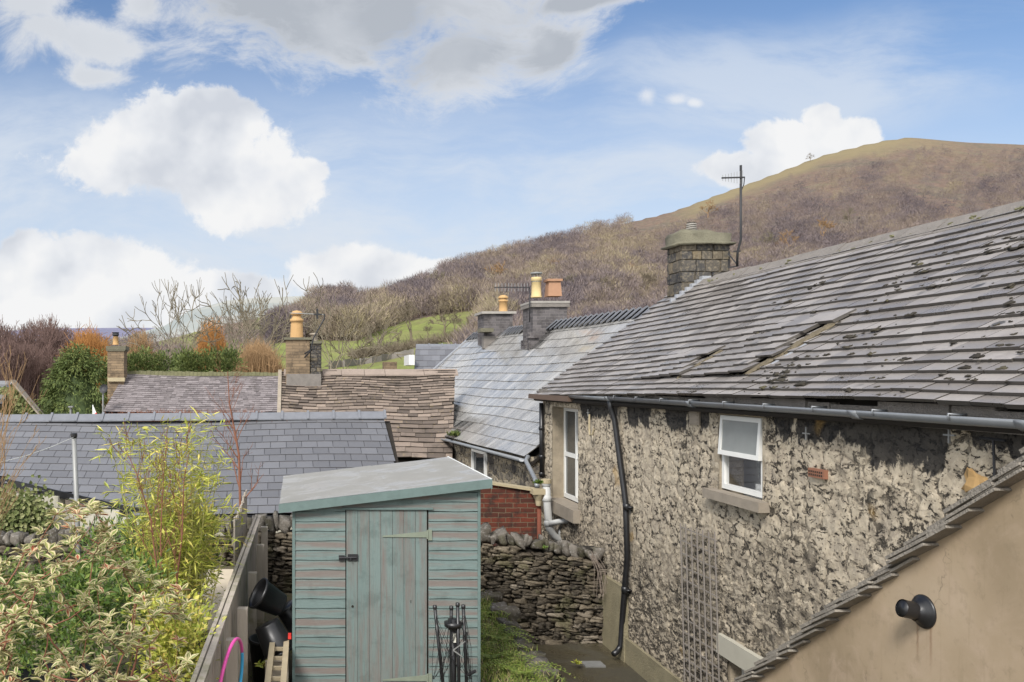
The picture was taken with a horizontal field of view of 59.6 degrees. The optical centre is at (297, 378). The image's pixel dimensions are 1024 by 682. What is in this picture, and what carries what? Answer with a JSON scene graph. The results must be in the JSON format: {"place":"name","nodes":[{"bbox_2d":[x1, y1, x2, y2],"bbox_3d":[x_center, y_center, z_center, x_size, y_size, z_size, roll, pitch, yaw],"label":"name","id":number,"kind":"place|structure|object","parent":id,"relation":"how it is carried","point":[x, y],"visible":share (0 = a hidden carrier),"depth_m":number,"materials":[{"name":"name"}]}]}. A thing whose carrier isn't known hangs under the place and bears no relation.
{"place":"outdoors","nodes":[
{"label":"outdoors","id":0,"kind":"place"},
{"bbox_2d":[3,328,153,341],"bbox_3d":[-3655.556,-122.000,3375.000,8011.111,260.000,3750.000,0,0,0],"label":"moor","id":1,"kind":"structure","parent":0,"point":[108,331],"depth_m":3369.42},
{"bbox_2d":[110,296,305,343],"bbox_3d":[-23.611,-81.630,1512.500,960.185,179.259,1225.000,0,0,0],"label":"ridge","id":2,"kind":"structure","parent":0,"point":[206,312],"depth_m":1495.09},
{"bbox_2d":[278,600,291,636],"bbox_3d":[-0.020,2.394,8.546,0.360,0.361,0.297,0,0,0],"label":"bucket","id":3,"kind":"object","parent":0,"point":[285,615],"visible":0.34,"depth_m":8.44,"materials":[{"name":"black plastic"}]},
{"bbox_2d":[279,456,491,681],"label":"garden shed","id":4,"kind":"structure","parent":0,"point":[386,558],"depth_m":7.99,"materials":[{"name":"green wood"}]},
{"bbox_2d":[339,510,431,681],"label":"door","id":5,"kind":"structure","parent":4,"relation":"in","point":[385,558],"depth_m":7.99,"materials":[{"name":"green wood"}]},
{"bbox_2d":[382,362,396,369],"bbox_3d":[3.715,1.530,34.250,0.529,4.420,0.500,0,0,0],"label":"stone chimney","id":6,"kind":"object","parent":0,"point":[389,365],"visible":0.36,"depth_m":34.00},
{"bbox_2d":[248,593,550,681],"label":"terrace","id":7,"kind":"structure","parent":0,"point":[268,617],"depth_m":9.12,"materials":[{"name":"soil"}]},
{"bbox_2d":[190,514,267,681],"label":"fence","id":8,"kind":"object","parent":7,"relation":"on","point":[243,618],"visible":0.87,"depth_m":7.60,"materials":[{"name":"wood"}]},
{"bbox_2d":[219,637,243,681],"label":"hula hoop","id":9,"kind":"object","parent":8,"relation":"hanging from","point":[234,640],"visible":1,"depth_m":6.42,"materials":[{"name":"pink plastic"}]},
{"bbox_2d":[248,633,290,681],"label":"tub","id":10,"kind":"object","parent":7,"relation":"on","point":[258,673],"visible":0.34,"depth_m":8.27,"materials":[{"name":"black plastic"}]},
{"bbox_2d":[254,659,264,667],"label":"weed","id":11,"kind":"object","parent":10,"relation":"in","point":[259,664],"visible":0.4,"depth_m":7.91,"materials":[{"name":"green plant"}]},
{"bbox_2d":[255,618,291,659],"bbox_3d":[-0.200,2.486,8.121,0.399,0.402,0.349,0,0,0],"label":"bucket","id":12,"kind":"object","parent":10,"relation":"on","point":[273,630],"visible":0.74,"depth_m":8.03,"materials":[{"name":"black plastic"}]},
{"bbox_2d":[248,578,286,615],"bbox_3d":[-0.284,2.110,8.242,0.376,0.369,0.330,0,0,0],"label":"bucket","id":13,"kind":"object","parent":12,"relation":"on","point":[266,596],"visible":1,"depth_m":8.18,"materials":[{"name":"black plastic"}]},
{"bbox_2d":[265,640,288,681],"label":"ladder","id":14,"kind":"object","parent":7,"relation":"on","point":[276,668],"visible":0.94,"depth_m":7.63,"materials":[{"name":"brown wood"}]},
{"bbox_2d":[250,589,565,681],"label":"grass","id":15,"kind":"structure","parent":7,"relation":"on","point":[496,676],"depth_m":9.01,"materials":[{"name":"plant"}]},
{"bbox_2d":[432,602,475,681],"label":"rotary airer","id":16,"kind":"object","parent":7,"relation":"on","point":[453,625],"visible":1,"depth_m":7.20,"materials":[{"name":"black metal"}]},
{"bbox_2d":[481,604,509,618],"bbox_3d":[2.434,2.938,10.795,0.597,0.088,0.644,0,0,0],"label":"fern","id":17,"kind":"object","parent":7,"relation":"on","point":[482,611],"visible":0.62,"depth_m":10.74,"materials":[{"name":"green plant"}]},
{"bbox_2d":[481,638,532,664],"bbox_3d":[2.069,2.914,9.069,0.987,0.136,0.926,0,0,0],"label":"fern","id":18,"kind":"object","parent":7,"relation":"on","point":[493,655],"visible":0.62,"depth_m":9.12,"materials":[{"name":"green plant"}]},
{"bbox_2d":[481,623,536,645],"bbox_3d":[2.304,2.925,9.783,0.816,0.114,0.786,0,0,0],"label":"fern","id":19,"kind":"object","parent":7,"relation":"on","point":[497,637],"visible":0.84,"depth_m":9.76,"materials":[{"name":"green plant"}]},
{"bbox_2d":[481,590,561,681],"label":"terrace kerb","id":20,"kind":"structure","parent":7,"relation":"on","point":[498,603],"depth_m":9.86,"materials":[{"name":"stone"}]},
{"bbox_2d":[481,652,570,681],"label":"fern","id":21,"kind":"object","parent":7,"relation":"on","point":[521,671],"visible":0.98,"depth_m":8.57,"materials":[{"name":"green plant"}]},
{"bbox_2d":[404,343,459,368],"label":"slate house","id":22,"kind":"structure","parent":0,"point":[428,356],"depth_m":31.18,"materials":[{"name":"stone"}]},
{"bbox_2d":[0,0,1023,330],"label":"sky","id":23,"kind":"structure","parent":0,"point":[364,143],"materials":[{"name":"blue"}]},
{"bbox_2d":[3,138,1023,515],"bbox_3d":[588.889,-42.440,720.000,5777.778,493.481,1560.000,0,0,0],"label":"hill","id":24,"kind":"structure","parent":0,"point":[869,154],"depth_m":650.04,"materials":[{"name":"plant"}]},
{"bbox_2d":[0,314,35,344],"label":"birch tree","id":25,"kind":"object","parent":24,"relation":"on","point":[11,331],"visible":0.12,"depth_m":60.26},
{"bbox_2d":[0,327,41,355],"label":"birch tree","id":26,"kind":"object","parent":24,"relation":"on","point":[22,341],"visible":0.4,"depth_m":50.27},
{"bbox_2d":[0,337,43,387],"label":"birch tree","id":27,"kind":"object","parent":24,"relation":"on","point":[17,353],"visible":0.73,"depth_m":44.23,"materials":[{"name":"plant"}]},
{"bbox_2d":[0,380,47,423],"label":"ivy house","id":28,"kind":"structure","parent":24,"relation":"on","point":[24,394],"depth_m":29.87,"materials":[{"name":"stone"}]},
{"bbox_2d":[0,385,42,413],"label":"ivy","id":29,"kind":"object","parent":28,"relation":"attached to","point":[18,404],"visible":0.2,"depth_m":29.78,"materials":[{"name":"green plant"}]},
{"bbox_2d":[0,337,55,411],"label":"twig thicket","id":30,"kind":"object","parent":24,"relation":"on","point":[39,381],"visible":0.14,"depth_m":46.47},
{"bbox_2d":[0,339,67,400],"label":"birch tree","id":31,"kind":"object","parent":24,"relation":"on","point":[50,352],"visible":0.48,"depth_m":46.35,"materials":[{"name":"plant"}]},
{"bbox_2d":[0,322,69,354],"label":"birch tree","id":32,"kind":"object","parent":24,"relation":"on","point":[26,327],"visible":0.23,"depth_m":53.46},
{"bbox_2d":[22,319,68,369],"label":"birch tree","id":33,"kind":"object","parent":24,"relation":"on","point":[54,336],"visible":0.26,"depth_m":61.69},
{"bbox_2d":[19,314,87,367],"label":"birch tree","id":34,"kind":"object","parent":24,"relation":"on","point":[60,330],"visible":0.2,"depth_m":69.23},
{"bbox_2d":[34,341,109,423],"bbox_3d":[-10.289,1.921,39.913,3.784,7.417,3.432,0,0,-37],"label":"evergreen tree","id":35,"kind":"object","parent":24,"relation":"on","point":[77,376],"visible":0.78,"depth_m":39.31,"materials":[{"name":"green plant"}]},
{"bbox_2d":[55,325,99,356],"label":"birch tree","id":36,"kind":"object","parent":24,"relation":"on","point":[72,338],"visible":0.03,"depth_m":72.95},
{"bbox_2d":[58,317,112,402],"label":"orange willow","id":37,"kind":"object","parent":24,"relation":"on","point":[90,340],"visible":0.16,"depth_m":46.77,"materials":[{"name":"plant"}]},
{"bbox_2d":[0,566,232,681],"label":"garden bed","id":38,"kind":"object","parent":24,"relation":"on","point":[123,662],"depth_m":8.39,"materials":[{"name":"soil"}]},
{"bbox_2d":[0,345,47,534],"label":"twiggy bush","id":39,"kind":"object","parent":38,"relation":"on","point":[5,432],"visible":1,"depth_m":6.30,"materials":[{"name":"plant"}]},
{"bbox_2d":[6,433,83,621],"bbox_3d":[-2.464,1.619,7.919,0.143,2.079,2.635,0,0,4],"label":"clothes post","id":40,"kind":"object","parent":38,"relation":"on","point":[75,466],"visible":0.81,"depth_m":9.18,"materials":[{"name":"white metal"}]},
{"bbox_2d":[0,497,118,681],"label":"variegated shrub","id":41,"kind":"object","parent":38,"relation":"on","point":[15,613],"visible":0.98,"depth_m":4.86,"materials":[{"name":"green plant"}]},
{"bbox_2d":[0,543,127,681],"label":"green shrub","id":42,"kind":"object","parent":38,"relation":"on","point":[74,636],"visible":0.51,"depth_m":6.33,"materials":[{"name":"green plant"}]},
{"bbox_2d":[0,562,206,681],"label":"ground cover","id":43,"kind":"object","parent":38,"relation":"on","point":[72,651],"visible":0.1,"depth_m":8.61,"materials":[{"name":"green plant"}]},
{"bbox_2d":[51,533,187,678],"bbox_3d":[-1.432,1.929,6.989,1.216,1.397,1.312,0,0,0],"label":"green shrub","id":44,"kind":"object","parent":38,"relation":"on","point":[119,595],"visible":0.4,"depth_m":6.78,"materials":[{"name":"green plant"}]},
{"bbox_2d":[85,500,198,681],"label":"variegated shrub","id":45,"kind":"object","parent":38,"relation":"on","point":[133,632],"visible":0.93,"depth_m":5.20,"materials":[{"name":"green plant"}]},
{"bbox_2d":[63,502,232,606],"bbox_3d":[-1.668,1.957,9.328,2.002,1.335,1.517,0,0,0],"label":"green shrub","id":46,"kind":"object","parent":38,"relation":"on","point":[118,532],"visible":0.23,"depth_m":9.33,"materials":[{"name":"green plant"}]},
{"bbox_2d":[104,418,198,681],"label":"red stemmed shrub","id":47,"kind":"object","parent":38,"relation":"on","point":[151,530],"visible":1,"depth_m":7.20,"materials":[{"name":"plant"}]},
{"bbox_2d":[115,567,226,681],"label":"yellow green shrub","id":48,"kind":"object","parent":38,"relation":"on","point":[165,649],"visible":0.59,"depth_m":6.37,"materials":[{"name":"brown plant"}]},
{"bbox_2d":[91,405,253,667],"bbox_3d":[-1.173,1.434,8.187,1.595,2.377,1.650,0,0,0],"label":"bamboo","id":49,"kind":"object","parent":38,"relation":"on","point":[192,565],"visible":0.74,"depth_m":7.97,"materials":[{"name":"green plant"}]},
{"bbox_2d":[178,502,237,620],"bbox_3d":[-1.051,1.881,8.941,0.841,1.480,1.263,0,0,-7],"label":"green shrub","id":50,"kind":"object","parent":38,"relation":"on","point":[211,543],"visible":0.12,"depth_m":8.84,"materials":[{"name":"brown plant"}]},
{"bbox_2d":[190,569,232,632],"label":"paving","id":51,"kind":"structure","parent":38,"relation":"on","point":[226,575],"depth_m":10.38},
{"bbox_2d":[207,350,263,506],"bbox_3d":[-0.920,1.110,11.391,0.882,3.022,0.582,0,0,-36],"label":"young tree","id":52,"kind":"object","parent":38,"relation":"on","point":[239,468],"visible":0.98,"depth_m":11.29,"materials":[{"name":"plant"}]},
{"bbox_2d":[232,490,246,569],"bbox_3d":[-0.700,2.054,10.564,0.050,1.132,2.228,0,0,0],"label":"paling fence","id":53,"kind":"object","parent":38,"relation":"on","point":[241,530],"visible":0.44,"depth_m":10.18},
{"bbox_2d":[121,326,159,370],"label":"twig bush","id":54,"kind":"object","parent":24,"relation":"on","point":[143,337],"visible":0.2,"depth_m":50.83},
{"bbox_2d":[100,345,190,377],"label":"conifer hedge","id":55,"kind":"object","parent":24,"relation":"on","point":[139,359],"visible":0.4,"depth_m":43.72,"materials":[{"name":"green plant"}]},
{"bbox_2d":[127,279,229,360],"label":"bare tree","id":56,"kind":"object","parent":24,"relation":"on","point":[178,318],"visible":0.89,"depth_m":52.14,"materials":[{"name":"brown plant"}]},
{"bbox_2d":[105,408,264,421],"bbox_3d":[-2.509,0.829,19.527,4.994,0.379,1.551,0,0,0],"label":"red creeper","id":57,"kind":"object","parent":24,"relation":"on","point":[185,411],"visible":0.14,"depth_m":19.36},
{"bbox_2d":[104,332,277,422],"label":"slate cottage","id":58,"kind":"structure","parent":24,"relation":"on","point":[149,390],"depth_m":25.13,"materials":[{"name":"stone"}]},
{"bbox_2d":[99,384,107,411],"bbox_3d":[-5.376,1.483,23.715,0.238,2.676,0.131,0,0,41],"label":"vent pipe","id":59,"kind":"object","parent":58,"relation":"attached to","point":[103,388],"visible":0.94,"depth_m":23.75,"materials":[{"name":"metal"}]},
{"bbox_2d":[147,279,238,362],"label":"bare tree","id":60,"kind":"object","parent":24,"relation":"on","point":[177,325],"visible":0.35,"depth_m":58.44,"materials":[{"name":"brown plant"}]},
{"bbox_2d":[117,274,276,368],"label":"bare tree","id":61,"kind":"object","parent":24,"relation":"on","point":[239,300],"visible":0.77,"depth_m":49.51,"materials":[{"name":"brown plant"}]},
{"bbox_2d":[0,410,398,545],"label":"slate outbuilding","id":62,"kind":"structure","parent":24,"relation":"on","point":[282,443],"depth_m":14.76,"materials":[{"name":"grey stone"}]},
{"bbox_2d":[0,474,53,534],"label":"ivy","id":63,"kind":"object","parent":62,"relation":"attached to","point":[26,512],"visible":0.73,"depth_m":12.86,"materials":[{"name":"green plant"}]},
{"bbox_2d":[167,339,247,371],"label":"conifer hedge","id":64,"kind":"object","parent":24,"relation":"on","point":[196,362],"visible":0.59,"depth_m":41.71,"materials":[{"name":"green plant"}]},
{"bbox_2d":[187,315,228,371],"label":"orange willow","id":65,"kind":"object","parent":24,"relation":"on","point":[202,344],"visible":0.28,"depth_m":56.76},
{"bbox_2d":[168,280,288,358],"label":"bare tree","id":66,"kind":"object","parent":24,"relation":"on","point":[232,328],"visible":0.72,"depth_m":54.02,"materials":[{"name":"brown plant"}]},
{"bbox_2d":[217,294,291,346],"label":"bare tree","id":67,"kind":"object","parent":24,"relation":"on","point":[274,319],"visible":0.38,"depth_m":63.59,"materials":[{"name":"brown plant"}]},
{"bbox_2d":[226,334,285,372],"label":"twig thicket","id":68,"kind":"object","parent":24,"relation":"on","point":[257,356],"visible":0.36,"depth_m":44.39,"materials":[{"name":"plant"}]},
{"bbox_2d":[228,275,322,358],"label":"bare tree","id":69,"kind":"object","parent":24,"relation":"on","point":[276,330],"visible":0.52,"depth_m":62.51,"materials":[{"name":"brown plant"}]},
{"bbox_2d":[293,272,410,369],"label":"bare tree","id":70,"kind":"object","parent":24,"relation":"on","point":[374,344],"visible":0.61,"depth_m":60.65,"materials":[{"name":"brown plant"}]},
{"bbox_2d":[303,291,405,368],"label":"bare tree","id":71,"kind":"object","parent":24,"relation":"on","point":[341,334],"visible":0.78,"depth_m":65.52,"materials":[{"name":"brown plant"}]},
{"bbox_2d":[351,326,372,355],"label":"tree","id":72,"kind":"object","parent":24,"relation":"on","point":[365,339],"visible":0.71,"depth_m":174.58,"materials":[{"name":"brown plant"}]},
{"bbox_2d":[277,310,457,462],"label":"stone tiled cottage","id":73,"kind":"structure","parent":24,"relation":"on","point":[417,405],"depth_m":21.33,"materials":[{"name":"stone"}]},
{"bbox_2d":[290,309,324,357],"bbox_3d":[0.253,-1.141,21.420,0.886,1.221,0.290,0,0,0],"label":"tv aerial","id":74,"kind":"object","parent":73,"relation":"attached to","point":[311,349],"visible":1,"depth_m":21.29,"materials":[{"name":"metal"}]},
{"bbox_2d":[329,349,413,368],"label":"field wall","id":75,"kind":"structure","parent":24,"relation":"on","point":[382,357],"depth_m":164.46,"materials":[{"name":"stone"}]},
{"bbox_2d":[364,315,387,350],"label":"tree","id":76,"kind":"object","parent":24,"relation":"on","point":[377,324],"visible":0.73,"depth_m":181.92,"materials":[{"name":"brown plant"}]},
{"bbox_2d":[389,330,402,343],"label":"tree","id":77,"kind":"object","parent":24,"relation":"on","point":[397,338],"visible":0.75,"depth_m":192.36,"materials":[{"name":"brown plant"}]},
{"bbox_2d":[345,325,465,358],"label":"field hedge","id":78,"kind":"object","parent":24,"relation":"on","point":[410,344],"visible":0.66,"depth_m":186.31,"materials":[{"name":"brown plant"}]},
{"bbox_2d":[394,297,419,340],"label":"tree","id":79,"kind":"object","parent":24,"relation":"on","point":[407,310],"visible":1,"depth_m":199.29,"materials":[{"name":"brown plant"}]},
{"bbox_2d":[423,325,431,337],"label":"tree","id":80,"kind":"object","parent":24,"relation":"on","point":[428,329],"visible":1,"depth_m":209.76,"materials":[{"name":"brown plant"}]},
{"bbox_2d":[425,269,445,281],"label":"hillside tree","id":81,"kind":"object","parent":24,"relation":"on","point":[444,272],"visible":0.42,"depth_m":354.88,"materials":[{"name":"brown plant"}]},
{"bbox_2d":[426,300,459,333],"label":"tree","id":82,"kind":"object","parent":24,"relation":"on","point":[442,317],"visible":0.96,"depth_m":213.93,"materials":[{"name":"brown plant"}]},
{"bbox_2d":[448,313,460,331],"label":"tree","id":83,"kind":"object","parent":24,"relation":"on","point":[454,321],"visible":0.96,"depth_m":205.98,"materials":[{"name":"brown plant"}]},
{"bbox_2d":[482,260,506,275],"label":"hillside tree","id":84,"kind":"object","parent":24,"relation":"on","point":[497,267],"visible":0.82,"depth_m":361.95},
{"bbox_2d":[46,144,1023,371],"bbox_3d":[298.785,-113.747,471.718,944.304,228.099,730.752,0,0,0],"label":"woodland","id":85,"kind":"object","parent":24,"relation":"on","point":[464,283],"visible":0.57,"depth_m":369.93,"materials":[{"name":"plant"}]},
{"bbox_2d":[558,272,576,283],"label":"hillside tree","id":86,"kind":"object","parent":24,"relation":"on","point":[569,278],"visible":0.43,"depth_m":272.49,"materials":[{"name":"brown plant"}]},
{"bbox_2d":[591,276,615,295],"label":"tree","id":87,"kind":"object","parent":24,"relation":"on","point":[604,278],"visible":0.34,"depth_m":249.77,"materials":[{"name":"brown plant"}]},
{"bbox_2d":[639,268,657,296],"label":"tree","id":88,"kind":"object","parent":24,"relation":"on","point":[650,275],"visible":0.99,"depth_m":270.13,"materials":[{"name":"brown plant"}]},
{"bbox_2d":[699,200,718,217],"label":"hillside tree","id":89,"kind":"object","parent":24,"relation":"on","point":[709,206],"visible":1,"depth_m":593.40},
{"bbox_2d":[751,229,777,249],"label":"hillside tree","id":90,"kind":"object","parent":24,"relation":"on","point":[770,237],"visible":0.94,"depth_m":334.94,"materials":[{"name":"brown plant"}]},
{"bbox_2d":[775,229,798,247],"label":"hillside tree","id":91,"kind":"object","parent":24,"relation":"on","point":[782,234],"visible":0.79,"depth_m":334.87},
{"bbox_2d":[817,217,836,238],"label":"hillside tree","id":92,"kind":"object","parent":24,"relation":"on","point":[826,225],"visible":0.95,"depth_m":346.08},
{"bbox_2d":[840,208,856,221],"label":"hillside tree","id":93,"kind":"object","parent":24,"relation":"on","point":[850,210],"visible":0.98,"depth_m":395.21,"materials":[{"name":"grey plant"}]},
{"bbox_2d":[481,481,545,545],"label":"brick outhouse","id":94,"kind":"structure","parent":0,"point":[510,508],"depth_m":13.20,"materials":[{"name":"red brick"}]},
{"bbox_2d":[532,478,543,483],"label":"weed","id":95,"kind":"object","parent":94,"relation":"on","point":[536,481],"visible":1,"depth_m":13.07,"materials":[{"name":"green plant"}]},
{"bbox_2d":[433,272,654,534],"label":"slate house","id":96,"kind":"structure","parent":0,"point":[501,364],"depth_m":19.76,"materials":[{"name":"stone"}]},
{"bbox_2d":[447,430,460,435],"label":"weed","id":97,"kind":"object","parent":96,"relation":"on","point":[454,433],"visible":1,"depth_m":19.32,"materials":[{"name":"green plant"}]},
{"bbox_2d":[471,449,486,475],"bbox_3d":[3.834,2.002,17.959,0.070,1.045,0.900,0,0,-6],"label":"window","id":98,"kind":"structure","parent":96,"relation":"in","point":[478,458],"depth_m":17.97,"materials":[{"name":"white paint"}]},
{"bbox_2d":[494,283,529,321],"bbox_3d":[5.315,-1.918,21.055,1.436,0.970,0.028,0,0,-39],"label":"tv aerial","id":99,"kind":"object","parent":96,"relation":"attached to","point":[511,287],"visible":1,"depth_m":21.27,"materials":[{"name":"metal"}]},
{"bbox_2d":[535,641,646,681],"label":"yard floor","id":100,"kind":"structure","parent":0,"point":[616,669],"depth_m":11.15,"materials":[{"name":"concrete"}]},
{"bbox_2d":[0,510,607,644],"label":"dry stone wall","id":101,"kind":"structure","parent":100,"relation":"on","point":[552,591],"depth_m":11.99,"materials":[{"name":"stone"}]},
{"bbox_2d":[581,661,605,667],"bbox_3d":[3.850,3.712,11.100,0.260,0.025,0.200,0,0,0],"label":"drain cover","id":102,"kind":"object","parent":100,"relation":"on","point":[593,664],"visible":0.93,"depth_m":11.06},
{"bbox_2d":[680,523,721,681],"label":"trellis","id":103,"kind":"object","parent":100,"relation":"on","point":[699,601],"visible":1,"depth_m":9.11,"materials":[{"name":"wood"}]},
{"bbox_2d":[528,200,1023,681],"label":"stone house","id":104,"kind":"structure","parent":100,"relation":"on","point":[862,400],"depth_m":8.36,"materials":[{"name":"grey stone"}]},
{"bbox_2d":[551,408,579,523],"bbox_3d":[4.415,1.345,13.880,0.350,1.750,1.560,0,0,0],"label":"window","id":105,"kind":"structure","parent":104,"relation":"in","point":[565,508],"depth_m":14.08,"materials":[{"name":"white paint"}]},
{"bbox_2d":[588,551,607,596],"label":"dry grass","id":106,"kind":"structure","parent":104,"relation":"on","point":[600,578],"depth_m":11.81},
{"bbox_2d":[721,165,744,267],"bbox_3d":[7.261,-2.727,14.365,0.451,1.706,0.256,0,0,-13],"label":"tv aerial","id":107,"kind":"object","parent":104,"relation":"attached to","point":[741,177],"visible":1,"depth_m":14.29,"materials":[{"name":"metal"}]},
{"bbox_2d":[702,415,769,512],"bbox_3d":[4.545,0.800,8.740,0.590,1.000,1.760,0,0,0],"label":"window","id":108,"kind":"structure","parent":104,"relation":"in","point":[739,436],"depth_m":8.42,"materials":[{"name":"white paint"}]},
{"bbox_2d":[716,633,762,674],"bbox_3d":[4.402,3.225,7.970,0.215,1.250,1.540,0,0,0],"label":"window","id":109,"kind":"structure","parent":104,"relation":"in","point":[733,651],"depth_m":8.36,"materials":[{"name":"white paint"}]},
{"bbox_2d":[757,461,760,480],"bbox_3d":[4.595,0.988,8.406,0.030,0.395,0.256,0,0,0],"label":"mirror","id":110,"kind":"object","parent":104,"relation":"in","point":[759,467],"visible":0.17,"depth_m":8.47,"materials":[{"name":"glass"}]},
{"bbox_2d":[734,447,1023,681],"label":"rendered extension","id":111,"kind":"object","parent":100,"relation":"on","point":[942,600],"visible":1,"depth_m":4.64,"materials":[{"name":"paint"}]}
]}

